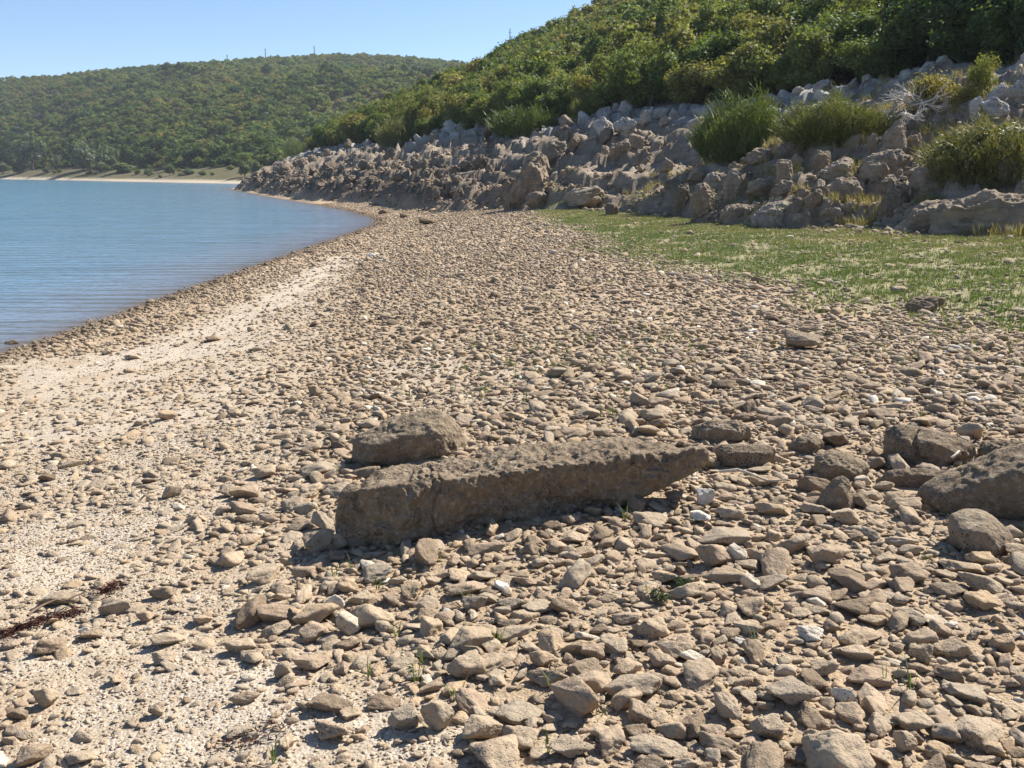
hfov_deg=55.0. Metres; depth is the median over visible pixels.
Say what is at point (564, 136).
boulder
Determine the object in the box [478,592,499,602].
stone
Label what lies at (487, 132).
boulder
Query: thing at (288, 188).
boulder
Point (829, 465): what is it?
boulder
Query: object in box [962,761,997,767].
stone
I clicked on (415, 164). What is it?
boulder
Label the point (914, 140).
boulder
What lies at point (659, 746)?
stone
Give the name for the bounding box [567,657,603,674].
stone
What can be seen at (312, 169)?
boulder
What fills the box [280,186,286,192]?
boulder
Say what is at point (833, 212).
boulder
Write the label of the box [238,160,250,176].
shrub
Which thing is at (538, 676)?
stone
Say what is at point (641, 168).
boulder
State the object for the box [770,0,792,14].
tree
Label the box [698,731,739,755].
stone
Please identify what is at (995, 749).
stone
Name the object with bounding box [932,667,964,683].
stone
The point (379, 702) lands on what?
stone
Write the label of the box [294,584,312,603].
stone
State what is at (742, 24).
tree
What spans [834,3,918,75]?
tree
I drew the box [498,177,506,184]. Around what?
boulder
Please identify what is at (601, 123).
boulder
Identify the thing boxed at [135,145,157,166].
tree
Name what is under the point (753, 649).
stone
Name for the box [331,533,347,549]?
stone
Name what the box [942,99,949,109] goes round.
boulder
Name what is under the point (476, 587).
stone
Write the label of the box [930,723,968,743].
stone
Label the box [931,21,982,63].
tree
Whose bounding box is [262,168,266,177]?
boulder
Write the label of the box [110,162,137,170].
shrub
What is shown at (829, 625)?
stone
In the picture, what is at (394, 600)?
stone
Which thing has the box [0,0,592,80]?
sky
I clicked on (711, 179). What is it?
boulder
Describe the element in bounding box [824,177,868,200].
boulder
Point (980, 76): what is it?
bush
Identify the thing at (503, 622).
stone
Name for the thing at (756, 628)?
stone
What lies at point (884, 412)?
stone
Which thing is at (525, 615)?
stone
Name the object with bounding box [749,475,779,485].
stone
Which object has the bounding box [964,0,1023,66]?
tree
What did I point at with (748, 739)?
stone
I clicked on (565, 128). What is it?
boulder
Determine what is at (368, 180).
boulder
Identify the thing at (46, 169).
shrub
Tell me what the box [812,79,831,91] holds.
boulder
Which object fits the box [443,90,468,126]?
tree
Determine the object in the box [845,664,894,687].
stone
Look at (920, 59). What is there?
tree
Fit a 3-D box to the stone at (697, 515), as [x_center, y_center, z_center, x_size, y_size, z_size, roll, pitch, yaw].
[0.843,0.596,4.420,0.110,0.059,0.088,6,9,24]
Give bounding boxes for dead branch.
[873,79,952,117]
[897,101,926,124]
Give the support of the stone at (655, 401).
on the ground at (588, 150)
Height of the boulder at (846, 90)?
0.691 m
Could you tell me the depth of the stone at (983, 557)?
3.78 m
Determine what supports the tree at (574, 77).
on the ground at (588, 150)
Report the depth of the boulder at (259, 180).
122.24 m
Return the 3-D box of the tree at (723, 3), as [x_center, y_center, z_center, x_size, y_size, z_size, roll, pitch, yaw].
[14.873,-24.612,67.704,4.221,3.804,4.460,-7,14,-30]
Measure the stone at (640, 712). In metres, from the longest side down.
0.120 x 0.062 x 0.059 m
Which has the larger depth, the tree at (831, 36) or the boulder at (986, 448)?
the tree at (831, 36)
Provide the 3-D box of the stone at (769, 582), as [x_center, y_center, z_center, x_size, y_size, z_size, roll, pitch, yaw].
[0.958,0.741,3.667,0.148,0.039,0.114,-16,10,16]
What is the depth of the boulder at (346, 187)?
76.16 m
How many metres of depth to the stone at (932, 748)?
2.61 m
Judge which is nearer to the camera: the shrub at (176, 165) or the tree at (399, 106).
the tree at (399, 106)
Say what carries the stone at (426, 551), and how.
on the ground at (588, 150)
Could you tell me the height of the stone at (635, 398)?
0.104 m
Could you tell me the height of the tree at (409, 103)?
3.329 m
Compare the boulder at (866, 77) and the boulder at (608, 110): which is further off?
the boulder at (608, 110)
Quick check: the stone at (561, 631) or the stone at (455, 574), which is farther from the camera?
the stone at (455, 574)
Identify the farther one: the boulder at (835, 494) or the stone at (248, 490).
the stone at (248, 490)
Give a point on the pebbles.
(790, 420)
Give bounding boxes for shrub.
[0,161,11,173]
[12,161,28,172]
[42,166,49,172]
[91,162,109,172]
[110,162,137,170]
[124,167,132,172]
[161,161,185,168]
[163,164,175,173]
[183,169,194,173]
[197,171,206,174]
[207,158,216,168]
[226,164,234,169]
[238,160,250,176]
[250,158,264,172]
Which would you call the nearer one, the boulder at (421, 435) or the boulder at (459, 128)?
the boulder at (421, 435)
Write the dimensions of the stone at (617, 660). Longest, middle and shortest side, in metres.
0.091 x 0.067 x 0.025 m
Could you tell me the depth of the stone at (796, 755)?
2.60 m
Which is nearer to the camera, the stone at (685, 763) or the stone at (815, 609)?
the stone at (685, 763)
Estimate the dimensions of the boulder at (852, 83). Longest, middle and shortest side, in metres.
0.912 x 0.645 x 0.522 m
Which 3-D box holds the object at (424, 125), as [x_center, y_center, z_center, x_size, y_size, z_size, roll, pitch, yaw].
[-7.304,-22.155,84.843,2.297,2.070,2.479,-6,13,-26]
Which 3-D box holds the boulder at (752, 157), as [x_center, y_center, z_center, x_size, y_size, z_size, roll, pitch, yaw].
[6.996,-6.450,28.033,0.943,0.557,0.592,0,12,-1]
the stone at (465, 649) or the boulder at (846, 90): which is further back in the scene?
the boulder at (846, 90)
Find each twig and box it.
[26,592,84,616]
[719,468,785,481]
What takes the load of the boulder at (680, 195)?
on the ground at (588, 150)
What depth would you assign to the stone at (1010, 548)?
3.85 m
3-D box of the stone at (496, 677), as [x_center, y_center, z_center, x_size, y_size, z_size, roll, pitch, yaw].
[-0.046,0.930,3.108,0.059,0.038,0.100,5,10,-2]
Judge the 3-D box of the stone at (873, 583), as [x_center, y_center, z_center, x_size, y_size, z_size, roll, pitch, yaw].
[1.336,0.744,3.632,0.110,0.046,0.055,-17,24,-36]
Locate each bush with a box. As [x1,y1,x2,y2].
[281,134,305,156]
[369,113,422,147]
[483,100,564,138]
[566,98,596,123]
[680,76,790,163]
[767,80,901,148]
[905,67,969,113]
[906,104,1023,190]
[948,83,987,114]
[965,49,1001,91]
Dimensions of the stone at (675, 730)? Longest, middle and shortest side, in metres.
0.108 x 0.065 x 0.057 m
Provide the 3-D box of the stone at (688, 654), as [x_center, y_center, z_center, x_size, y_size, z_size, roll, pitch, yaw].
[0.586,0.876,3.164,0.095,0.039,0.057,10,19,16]
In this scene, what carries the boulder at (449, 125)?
on the ground at (588, 150)
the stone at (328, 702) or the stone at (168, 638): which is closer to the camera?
the stone at (328, 702)
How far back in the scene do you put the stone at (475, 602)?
3.65 m
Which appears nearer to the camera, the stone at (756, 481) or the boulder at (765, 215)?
the stone at (756, 481)
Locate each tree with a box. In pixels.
[0,139,18,165]
[12,127,47,169]
[48,153,60,169]
[61,135,75,167]
[69,137,96,170]
[95,142,119,167]
[118,142,135,163]
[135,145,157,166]
[181,143,208,166]
[208,147,226,159]
[311,123,337,146]
[324,128,337,145]
[328,118,338,125]
[338,111,364,143]
[338,127,353,141]
[355,105,370,115]
[355,115,370,139]
[360,110,383,130]
[362,104,376,115]
[364,122,380,142]
[366,98,389,115]
[366,119,375,133]
[373,109,401,132]
[375,102,387,113]
[386,102,394,113]
[386,103,406,115]
[388,100,406,113]
[392,90,415,107]
[392,103,406,121]
[402,102,419,126]
[406,99,416,108]
[409,91,418,98]
[412,85,443,102]
[413,105,441,131]
[414,91,445,117]
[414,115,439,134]
[423,86,440,95]
[431,85,454,101]
[437,103,445,123]
[439,104,448,128]
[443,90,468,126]
[449,78,485,96]
[455,88,486,97]
[460,91,490,129]
[462,79,487,92]
[466,94,494,125]
[483,88,497,103]
[490,76,501,92]
[491,77,523,118]
[496,85,520,112]
[498,66,526,85]
[503,80,523,113]
[517,73,542,82]
[518,74,557,110]
[532,84,570,115]
[541,64,569,81]
[542,57,567,72]
[544,71,571,84]
[545,65,572,79]
[553,72,573,96]
[563,67,588,104]
[569,70,609,110]
[571,59,594,89]
[585,47,630,80]
[588,71,628,109]
[597,53,617,70]
[605,43,684,105]
[605,47,637,70]
[620,54,664,106]
[622,30,657,52]
[632,37,660,59]
[654,21,711,60]
[656,1,691,37]
[663,56,713,103]
[671,15,718,34]
[678,2,731,39]
[679,41,704,66]
[680,32,711,60]
[680,59,714,103]
[684,29,737,99]
[696,29,718,39]
[704,34,783,100]
[705,0,737,17]
[710,0,747,33]
[711,58,739,101]
[716,0,752,18]
[723,7,756,35]
[724,30,759,50]
[729,10,785,38]
[732,43,777,98]
[744,0,786,20]
[744,11,812,87]
[748,0,799,4]
[768,53,801,90]
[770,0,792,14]
[782,0,851,26]
[782,21,837,86]
[784,0,813,19]
[785,14,854,86]
[799,0,869,7]
[804,9,847,83]
[810,0,887,23]
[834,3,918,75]
[834,31,917,78]
[835,71,860,84]
[842,62,881,82]
[854,32,918,75]
[855,0,891,11]
[880,0,956,63]
[883,0,949,58]
[884,0,897,11]
[916,51,934,62]
[922,0,1010,66]
[925,26,957,63]
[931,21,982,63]
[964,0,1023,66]
[989,0,1021,36]
[1004,0,1023,55]
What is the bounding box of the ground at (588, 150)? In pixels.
[0,34,1023,767]
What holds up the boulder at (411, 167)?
on the ground at (588, 150)
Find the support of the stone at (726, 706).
on the ground at (588, 150)
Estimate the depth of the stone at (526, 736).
2.75 m
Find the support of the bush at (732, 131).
on the ground at (588, 150)
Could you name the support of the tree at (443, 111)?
on the ground at (588, 150)
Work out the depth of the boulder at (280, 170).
107.29 m
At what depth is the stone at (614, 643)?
3.24 m
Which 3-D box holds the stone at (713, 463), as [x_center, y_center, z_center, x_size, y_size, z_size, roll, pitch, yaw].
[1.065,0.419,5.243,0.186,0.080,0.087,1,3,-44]
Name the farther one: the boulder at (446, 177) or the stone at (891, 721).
the boulder at (446, 177)
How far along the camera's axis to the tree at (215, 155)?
275.71 m
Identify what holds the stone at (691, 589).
on the ground at (588, 150)
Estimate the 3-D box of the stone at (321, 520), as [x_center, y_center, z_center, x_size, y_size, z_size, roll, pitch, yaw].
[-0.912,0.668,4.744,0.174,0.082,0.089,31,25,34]
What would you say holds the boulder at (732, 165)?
on the ground at (588, 150)
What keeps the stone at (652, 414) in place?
on the ground at (588, 150)
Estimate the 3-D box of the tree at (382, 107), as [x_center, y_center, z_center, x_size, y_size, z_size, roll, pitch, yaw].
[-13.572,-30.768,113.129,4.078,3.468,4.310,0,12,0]
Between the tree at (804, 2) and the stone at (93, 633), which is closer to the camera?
the stone at (93, 633)
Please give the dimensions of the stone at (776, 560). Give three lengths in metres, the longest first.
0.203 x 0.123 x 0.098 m
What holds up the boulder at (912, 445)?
on the ground at (588, 150)
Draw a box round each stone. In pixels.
[5,340,19,344]
[5,707,27,719]
[15,744,52,766]
[32,636,66,653]
[33,687,59,707]
[35,591,78,604]
[37,473,55,480]
[64,750,100,764]
[78,627,89,632]
[80,627,102,638]
[98,599,129,615]
[101,350,112,354]
[108,669,123,683]
[123,355,141,359]
[135,611,153,622]
[147,586,175,599]
[148,632,185,644]
[148,702,163,715]
[151,651,176,664]
[153,665,165,672]
[158,410,177,419]
[161,485,182,497]
[205,335,220,340]
[217,551,244,567]
[218,486,239,496]
[223,637,257,653]
[226,725,251,739]
[228,501,256,514]
[228,691,260,704]
[229,482,258,497]
[232,481,249,485]
[234,594,266,628]
[235,764,264,767]
[244,651,263,662]
[245,563,280,583]
[252,464,275,478]
[256,603,301,621]
[260,620,291,637]
[274,663,291,678]
[278,733,294,748]
[280,495,302,513]
[282,518,311,531]
[290,607,300,614]
[291,602,338,625]
[291,654,330,670]
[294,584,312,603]
[298,621,329,642]
[299,461,335,476]
[299,482,322,498]
[302,529,333,553]
[304,692,353,713]
[308,386,322,395]
[309,763,327,767]
[311,510,333,528]
[315,720,348,740]
[322,484,342,497]
[325,595,344,610]
[330,549,345,560]
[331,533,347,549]
[333,639,361,650]
[333,661,348,674]
[336,609,360,634]
[337,577,358,592]
[339,706,362,719]
[348,590,371,604]
[350,466,379,478]
[351,604,394,628]
[362,562,391,582]
[366,253,378,256]
[367,693,399,710]
[381,594,407,606]
[387,702,418,729]
[390,656,418,669]
[398,764,414,767]
[400,539,410,555]
[400,580,420,600]
[413,595,440,608]
[414,538,438,564]
[416,644,433,658]
[417,608,441,620]
[419,616,442,636]
[419,677,443,693]
[420,700,454,730]
[434,571,448,578]
[435,539,445,550]
[439,628,457,645]
[442,680,466,696]
[442,764,474,767]
[445,581,484,594]
[446,649,485,678]
[447,568,470,580]
[448,625,493,648]
[455,687,487,714]
[460,645,484,655]
[461,596,487,610]
[461,714,502,739]
[466,542,505,556]
[467,571,496,580]
[468,734,519,767]
[474,652,515,676]
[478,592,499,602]
[481,552,493,562]
[481,638,500,652]
[486,518,498,535]
[488,669,505,686]
[495,619,521,626]
[496,699,541,725]
[497,598,526,608]
[497,625,532,641]
[499,575,516,586]
[503,725,538,750]
[509,609,540,622]
[512,577,536,584]
[520,599,552,613]
[522,541,540,555]
[526,669,567,687]
[528,650,554,667]
[537,629,564,653]
[541,626,563,637]
[546,734,594,757]
[547,540,566,552]
[548,597,578,613]
[549,676,600,717]
[556,558,590,588]
[557,531,587,542]
[560,640,593,654]
[564,431,592,439]
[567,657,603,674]
[574,406,600,417]
[574,631,599,640]
[575,413,591,419]
[575,546,594,557]
[578,670,611,692]
[580,643,604,658]
[589,526,613,540]
[589,723,609,737]
[596,692,605,703]
[599,723,625,758]
[600,634,627,653]
[604,673,660,696]
[610,687,642,711]
[612,612,641,624]
[612,657,642,674]
[614,657,633,664]
[622,723,649,736]
[627,495,645,511]
[627,698,653,724]
[628,734,687,757]
[629,392,649,405]
[632,512,666,528]
[633,425,660,434]
[633,754,668,767]
[636,617,669,638]
[637,584,657,601]
[639,408,668,420]
[642,551,671,557]
[648,396,672,407]
[648,651,675,668]
[651,570,676,583]
[656,721,686,739]
[657,640,693,659]
[661,543,697,560]
[667,367,686,373]
[670,581,707,598]
[671,574,699,583]
[672,758,700,767]
[679,649,706,659]
[680,712,705,740]
[682,657,717,690]
[689,510,710,521]
[696,488,715,506]
[696,544,731,566]
[697,526,751,545]
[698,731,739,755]
[700,724,725,736]
[702,565,744,584]
[705,457,719,467]
[709,645,727,665]
[711,691,737,701]
[713,692,741,719]
[715,506,745,518]
[727,542,747,560]
[731,412,756,421]
[732,620,762,634]
[734,559,761,571]
[734,637,745,645]
[736,596,763,617]
[740,572,760,589]
[740,732,762,744]
[741,638,764,662]
[743,399,756,412]
[745,548,764,567]
[745,740,784,767]
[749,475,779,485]
[749,713,784,738]
[754,502,790,514]
[757,574,788,590]
[760,620,788,631]
[761,547,791,575]
[764,676,821,704]
[772,535,811,554]
[784,746,805,765]
[796,476,829,492]
[797,503,831,513]
[797,625,823,641]
[797,701,829,730]
[801,668,830,690]
[801,729,875,767]
[802,395,825,407]
[802,588,831,602]
[802,603,830,614]
[803,728,820,734]
[805,545,817,553]
[809,543,849,566]
[809,659,839,675]
[822,431,848,446]
[823,619,841,631]
[826,567,867,592]
[827,596,883,615]
[830,508,859,524]
[830,687,858,704]
[833,644,873,661]
[834,702,864,723]
[836,630,864,645]
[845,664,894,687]
[849,626,881,640]
[857,682,888,710]
[858,615,887,625]
[860,526,880,541]
[861,695,885,715]
[866,408,896,416]
[866,577,886,589]
[866,588,887,602]
[868,712,891,737]
[868,748,893,764]
[870,602,892,617]
[883,713,899,727]
[885,536,919,546]
[886,610,908,632]
[888,453,909,469]
[888,497,921,510]
[888,562,925,582]
[888,576,914,592]
[891,669,921,678]
[891,710,934,731]
[893,730,917,752]
[899,608,926,625]
[901,627,938,645]
[901,689,916,707]
[908,643,933,664]
[911,417,938,425]
[915,462,939,469]
[922,753,945,767]
[924,614,947,623]
[924,740,955,760]
[928,619,957,636]
[928,714,955,723]
[929,582,967,597]
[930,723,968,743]
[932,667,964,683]
[938,559,988,573]
[940,637,973,657]
[941,682,987,704]
[955,422,983,438]
[955,714,1003,751]
[957,571,1005,593]
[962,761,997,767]
[964,551,995,564]
[964,589,1003,609]
[970,756,1000,764]
[985,742,1006,756]
[987,633,1014,652]
[994,592,1014,602]
[1004,543,1023,554]
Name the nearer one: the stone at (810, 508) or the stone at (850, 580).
the stone at (850, 580)
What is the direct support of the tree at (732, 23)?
on the ground at (588, 150)
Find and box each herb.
[648,587,671,602]
[674,576,701,590]
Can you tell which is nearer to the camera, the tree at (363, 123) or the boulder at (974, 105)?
the boulder at (974, 105)
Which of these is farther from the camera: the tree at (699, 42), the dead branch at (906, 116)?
the tree at (699, 42)
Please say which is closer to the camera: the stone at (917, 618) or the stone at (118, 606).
the stone at (917, 618)
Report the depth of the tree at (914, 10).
37.01 m
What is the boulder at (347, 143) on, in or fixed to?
on the ground at (588, 150)
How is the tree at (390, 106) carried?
on the ground at (588, 150)
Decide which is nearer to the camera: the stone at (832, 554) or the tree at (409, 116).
the stone at (832, 554)
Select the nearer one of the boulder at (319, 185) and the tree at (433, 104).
the boulder at (319, 185)
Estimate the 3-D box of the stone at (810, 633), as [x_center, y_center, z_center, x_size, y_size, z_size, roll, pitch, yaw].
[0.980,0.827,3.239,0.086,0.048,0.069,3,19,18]
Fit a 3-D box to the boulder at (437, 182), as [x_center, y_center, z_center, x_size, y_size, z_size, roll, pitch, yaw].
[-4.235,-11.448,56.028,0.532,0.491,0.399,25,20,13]
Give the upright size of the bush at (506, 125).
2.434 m
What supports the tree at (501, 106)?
on the ground at (588, 150)
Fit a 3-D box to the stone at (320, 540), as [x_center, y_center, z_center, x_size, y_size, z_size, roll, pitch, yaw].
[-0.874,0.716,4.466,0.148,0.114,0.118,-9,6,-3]
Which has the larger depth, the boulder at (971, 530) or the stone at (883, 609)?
the boulder at (971, 530)
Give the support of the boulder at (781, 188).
on the ground at (588, 150)
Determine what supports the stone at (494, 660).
on the ground at (588, 150)
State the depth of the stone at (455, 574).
3.95 m
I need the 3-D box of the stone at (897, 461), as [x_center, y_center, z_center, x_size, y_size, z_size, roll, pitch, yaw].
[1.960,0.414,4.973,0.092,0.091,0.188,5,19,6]
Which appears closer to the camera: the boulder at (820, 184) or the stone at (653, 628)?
the stone at (653, 628)
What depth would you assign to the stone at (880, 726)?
2.71 m
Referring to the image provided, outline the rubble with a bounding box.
[236,64,1023,239]
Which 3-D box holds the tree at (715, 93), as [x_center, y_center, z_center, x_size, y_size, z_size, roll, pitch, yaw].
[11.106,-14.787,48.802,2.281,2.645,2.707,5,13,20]
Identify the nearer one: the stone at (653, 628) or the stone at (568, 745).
the stone at (568, 745)
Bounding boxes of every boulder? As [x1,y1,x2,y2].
[254,177,262,186]
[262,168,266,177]
[277,166,287,175]
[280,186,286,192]
[286,186,292,191]
[295,177,303,184]
[297,158,308,167]
[307,154,316,161]
[309,166,316,172]
[315,182,324,189]
[323,148,330,156]
[323,161,335,169]
[335,436,709,548]
[339,164,344,170]
[341,183,353,191]
[343,139,351,148]
[345,172,356,183]
[345,174,356,183]
[351,409,467,466]
[359,160,367,169]
[365,139,371,146]
[365,176,371,185]
[366,164,374,169]
[378,209,387,213]
[383,147,395,160]
[391,165,402,169]
[391,172,402,181]
[397,141,403,147]
[399,213,407,217]
[407,165,414,172]
[410,158,419,170]
[413,134,421,142]
[419,158,428,169]
[419,217,435,223]
[423,170,434,177]
[428,133,438,142]
[431,151,439,160]
[432,188,440,198]
[433,178,441,185]
[441,174,450,190]
[443,119,456,131]
[443,188,450,195]
[448,131,463,141]
[449,186,456,197]
[451,165,461,173]
[452,186,463,201]
[453,175,461,181]
[456,122,469,130]
[457,160,472,170]
[471,129,477,135]
[472,154,486,168]
[483,125,492,138]
[485,164,493,171]
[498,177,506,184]
[498,177,515,201]
[503,151,548,209]
[525,191,547,207]
[540,140,566,161]
[540,154,549,172]
[557,125,568,136]
[558,115,572,126]
[558,131,569,142]
[563,186,604,207]
[568,133,579,152]
[578,111,589,127]
[593,116,613,134]
[594,107,603,117]
[598,113,610,120]
[599,126,613,144]
[601,145,608,154]
[603,106,611,114]
[604,203,618,215]
[609,139,630,161]
[612,103,620,112]
[612,117,636,136]
[619,100,631,111]
[628,133,644,150]
[632,148,651,166]
[637,164,645,171]
[638,110,652,126]
[644,139,651,145]
[652,108,669,119]
[658,116,670,126]
[659,157,673,172]
[663,179,679,190]
[668,108,680,118]
[672,183,688,216]
[686,117,703,135]
[686,167,703,181]
[690,182,714,221]
[691,419,751,442]
[692,105,712,118]
[703,171,720,189]
[704,212,714,217]
[715,443,775,467]
[719,203,756,224]
[723,168,743,202]
[728,162,742,169]
[740,148,772,165]
[745,178,772,197]
[751,200,788,227]
[765,93,785,106]
[766,159,779,169]
[771,180,792,196]
[773,141,805,159]
[776,159,792,183]
[778,89,790,96]
[784,328,824,347]
[787,434,824,453]
[791,153,804,167]
[792,86,803,94]
[792,212,802,222]
[793,197,803,213]
[796,188,809,197]
[803,83,812,89]
[803,189,822,207]
[808,150,830,170]
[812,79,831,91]
[812,450,869,481]
[813,90,829,101]
[813,179,825,192]
[815,157,853,185]
[817,205,846,225]
[818,476,854,510]
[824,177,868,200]
[829,86,855,101]
[838,133,864,156]
[841,200,854,217]
[846,78,858,88]
[852,491,871,508]
[858,149,911,174]
[858,161,889,181]
[862,74,870,82]
[867,134,879,156]
[874,174,897,195]
[876,468,948,487]
[879,182,907,218]
[880,119,908,153]
[883,424,975,465]
[893,199,955,231]
[897,68,918,80]
[903,181,909,202]
[904,295,945,312]
[907,133,921,151]
[909,159,964,201]
[915,443,1023,520]
[919,61,936,78]
[928,188,1023,234]
[935,55,953,70]
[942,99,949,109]
[948,508,1013,556]
[968,96,983,119]
[977,439,1023,456]
[980,97,1009,117]
[984,83,1008,101]
[1006,80,1023,103]
[1015,53,1023,70]
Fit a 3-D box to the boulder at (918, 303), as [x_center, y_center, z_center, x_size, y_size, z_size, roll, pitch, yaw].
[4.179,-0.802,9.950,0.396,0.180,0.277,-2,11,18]
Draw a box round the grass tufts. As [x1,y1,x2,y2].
[266,258,1023,763]
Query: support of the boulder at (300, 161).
on the ground at (588, 150)
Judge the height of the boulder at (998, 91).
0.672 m
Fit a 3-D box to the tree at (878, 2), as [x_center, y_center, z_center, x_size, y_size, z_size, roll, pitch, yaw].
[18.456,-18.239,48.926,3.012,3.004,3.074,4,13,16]
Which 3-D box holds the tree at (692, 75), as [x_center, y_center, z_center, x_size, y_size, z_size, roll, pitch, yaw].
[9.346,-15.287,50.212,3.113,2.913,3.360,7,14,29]
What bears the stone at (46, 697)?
on the ground at (588, 150)
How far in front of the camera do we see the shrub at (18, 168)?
383.67 m
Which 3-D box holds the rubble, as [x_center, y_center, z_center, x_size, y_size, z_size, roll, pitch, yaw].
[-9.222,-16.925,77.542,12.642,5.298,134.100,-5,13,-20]
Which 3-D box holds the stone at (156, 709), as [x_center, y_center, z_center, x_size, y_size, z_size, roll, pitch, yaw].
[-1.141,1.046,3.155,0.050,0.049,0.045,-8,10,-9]
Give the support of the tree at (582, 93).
on the ground at (588, 150)
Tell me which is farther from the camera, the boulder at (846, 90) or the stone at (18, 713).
the boulder at (846, 90)
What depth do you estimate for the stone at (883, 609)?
3.42 m
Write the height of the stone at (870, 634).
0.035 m
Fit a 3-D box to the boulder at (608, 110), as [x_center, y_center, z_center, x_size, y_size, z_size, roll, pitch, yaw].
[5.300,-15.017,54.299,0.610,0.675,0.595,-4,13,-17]
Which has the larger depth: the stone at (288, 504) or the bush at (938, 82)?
the bush at (938, 82)
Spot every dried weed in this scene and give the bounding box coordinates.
[0,606,88,640]
[75,576,130,600]
[204,709,300,764]
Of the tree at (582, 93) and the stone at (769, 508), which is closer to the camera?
the stone at (769, 508)
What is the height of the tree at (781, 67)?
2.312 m
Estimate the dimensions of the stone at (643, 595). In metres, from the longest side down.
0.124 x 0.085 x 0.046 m
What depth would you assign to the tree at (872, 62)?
39.44 m
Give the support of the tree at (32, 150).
on the ground at (588, 150)
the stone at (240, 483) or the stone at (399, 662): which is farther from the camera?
the stone at (240, 483)
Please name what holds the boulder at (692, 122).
on the ground at (588, 150)
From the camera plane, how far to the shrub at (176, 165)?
282.11 m
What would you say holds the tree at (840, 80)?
on the ground at (588, 150)
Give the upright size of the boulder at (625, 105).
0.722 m
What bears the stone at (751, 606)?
on the ground at (588, 150)
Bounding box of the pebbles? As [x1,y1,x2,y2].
[0,164,1023,767]
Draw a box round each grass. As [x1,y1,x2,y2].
[525,166,1023,331]
[603,57,1023,237]
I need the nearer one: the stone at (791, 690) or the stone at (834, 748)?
the stone at (834, 748)
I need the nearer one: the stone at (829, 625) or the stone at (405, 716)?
the stone at (405, 716)
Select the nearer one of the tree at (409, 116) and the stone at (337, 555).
the stone at (337, 555)
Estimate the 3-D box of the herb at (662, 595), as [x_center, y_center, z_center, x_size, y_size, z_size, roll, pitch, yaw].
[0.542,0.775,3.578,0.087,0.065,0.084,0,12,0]
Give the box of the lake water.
[0,179,373,352]
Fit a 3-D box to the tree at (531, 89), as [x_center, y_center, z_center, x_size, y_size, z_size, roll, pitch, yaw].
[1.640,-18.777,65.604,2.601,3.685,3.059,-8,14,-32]
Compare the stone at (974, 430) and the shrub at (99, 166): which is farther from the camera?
the shrub at (99, 166)
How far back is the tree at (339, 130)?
118.13 m
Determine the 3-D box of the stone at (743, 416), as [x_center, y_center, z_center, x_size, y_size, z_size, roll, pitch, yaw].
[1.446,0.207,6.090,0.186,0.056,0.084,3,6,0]
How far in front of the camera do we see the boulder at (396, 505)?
4.51 m
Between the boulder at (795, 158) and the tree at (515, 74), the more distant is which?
the tree at (515, 74)
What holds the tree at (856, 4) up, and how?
on the ground at (588, 150)
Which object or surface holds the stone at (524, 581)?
on the ground at (588, 150)
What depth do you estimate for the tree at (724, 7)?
61.85 m
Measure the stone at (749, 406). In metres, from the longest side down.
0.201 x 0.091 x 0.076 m
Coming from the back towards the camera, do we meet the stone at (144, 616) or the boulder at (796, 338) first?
the boulder at (796, 338)
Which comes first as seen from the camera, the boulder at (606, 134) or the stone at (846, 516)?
the stone at (846, 516)
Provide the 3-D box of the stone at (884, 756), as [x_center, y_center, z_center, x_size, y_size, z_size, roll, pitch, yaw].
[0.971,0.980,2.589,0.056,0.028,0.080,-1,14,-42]
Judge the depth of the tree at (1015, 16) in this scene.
30.39 m
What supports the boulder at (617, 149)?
on the ground at (588, 150)
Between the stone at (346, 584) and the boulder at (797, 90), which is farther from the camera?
the boulder at (797, 90)
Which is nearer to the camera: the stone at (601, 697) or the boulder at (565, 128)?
the stone at (601, 697)
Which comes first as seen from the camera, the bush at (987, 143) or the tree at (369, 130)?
the bush at (987, 143)
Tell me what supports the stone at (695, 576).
on the ground at (588, 150)
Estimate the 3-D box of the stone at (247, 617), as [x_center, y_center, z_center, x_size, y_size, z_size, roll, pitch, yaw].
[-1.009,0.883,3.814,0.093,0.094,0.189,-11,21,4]
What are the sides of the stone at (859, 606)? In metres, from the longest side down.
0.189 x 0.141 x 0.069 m
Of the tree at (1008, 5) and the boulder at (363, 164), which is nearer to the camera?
the tree at (1008, 5)
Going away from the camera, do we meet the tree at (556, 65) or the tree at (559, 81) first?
the tree at (559, 81)
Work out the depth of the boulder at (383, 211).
53.65 m
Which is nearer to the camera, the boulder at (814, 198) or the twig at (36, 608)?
the twig at (36, 608)
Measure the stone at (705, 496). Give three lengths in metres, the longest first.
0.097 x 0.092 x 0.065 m
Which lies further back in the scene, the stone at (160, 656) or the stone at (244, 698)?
the stone at (160, 656)
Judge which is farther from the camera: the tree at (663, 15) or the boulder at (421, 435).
the tree at (663, 15)
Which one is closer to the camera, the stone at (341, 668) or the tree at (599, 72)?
the stone at (341, 668)
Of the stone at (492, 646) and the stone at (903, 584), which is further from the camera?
the stone at (903, 584)
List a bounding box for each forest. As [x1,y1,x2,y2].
[0,52,467,168]
[305,0,879,149]
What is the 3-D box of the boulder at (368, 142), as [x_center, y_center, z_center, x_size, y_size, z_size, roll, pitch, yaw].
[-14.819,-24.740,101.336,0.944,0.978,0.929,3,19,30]
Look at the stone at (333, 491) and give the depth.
5.24 m
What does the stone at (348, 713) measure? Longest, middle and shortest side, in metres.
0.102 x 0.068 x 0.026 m
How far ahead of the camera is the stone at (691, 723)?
2.74 m
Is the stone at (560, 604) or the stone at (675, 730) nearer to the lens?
the stone at (675, 730)
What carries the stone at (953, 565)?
on the ground at (588, 150)
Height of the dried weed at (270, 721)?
0.063 m
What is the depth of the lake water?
34.36 m
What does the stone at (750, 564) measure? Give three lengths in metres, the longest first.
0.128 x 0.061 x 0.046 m

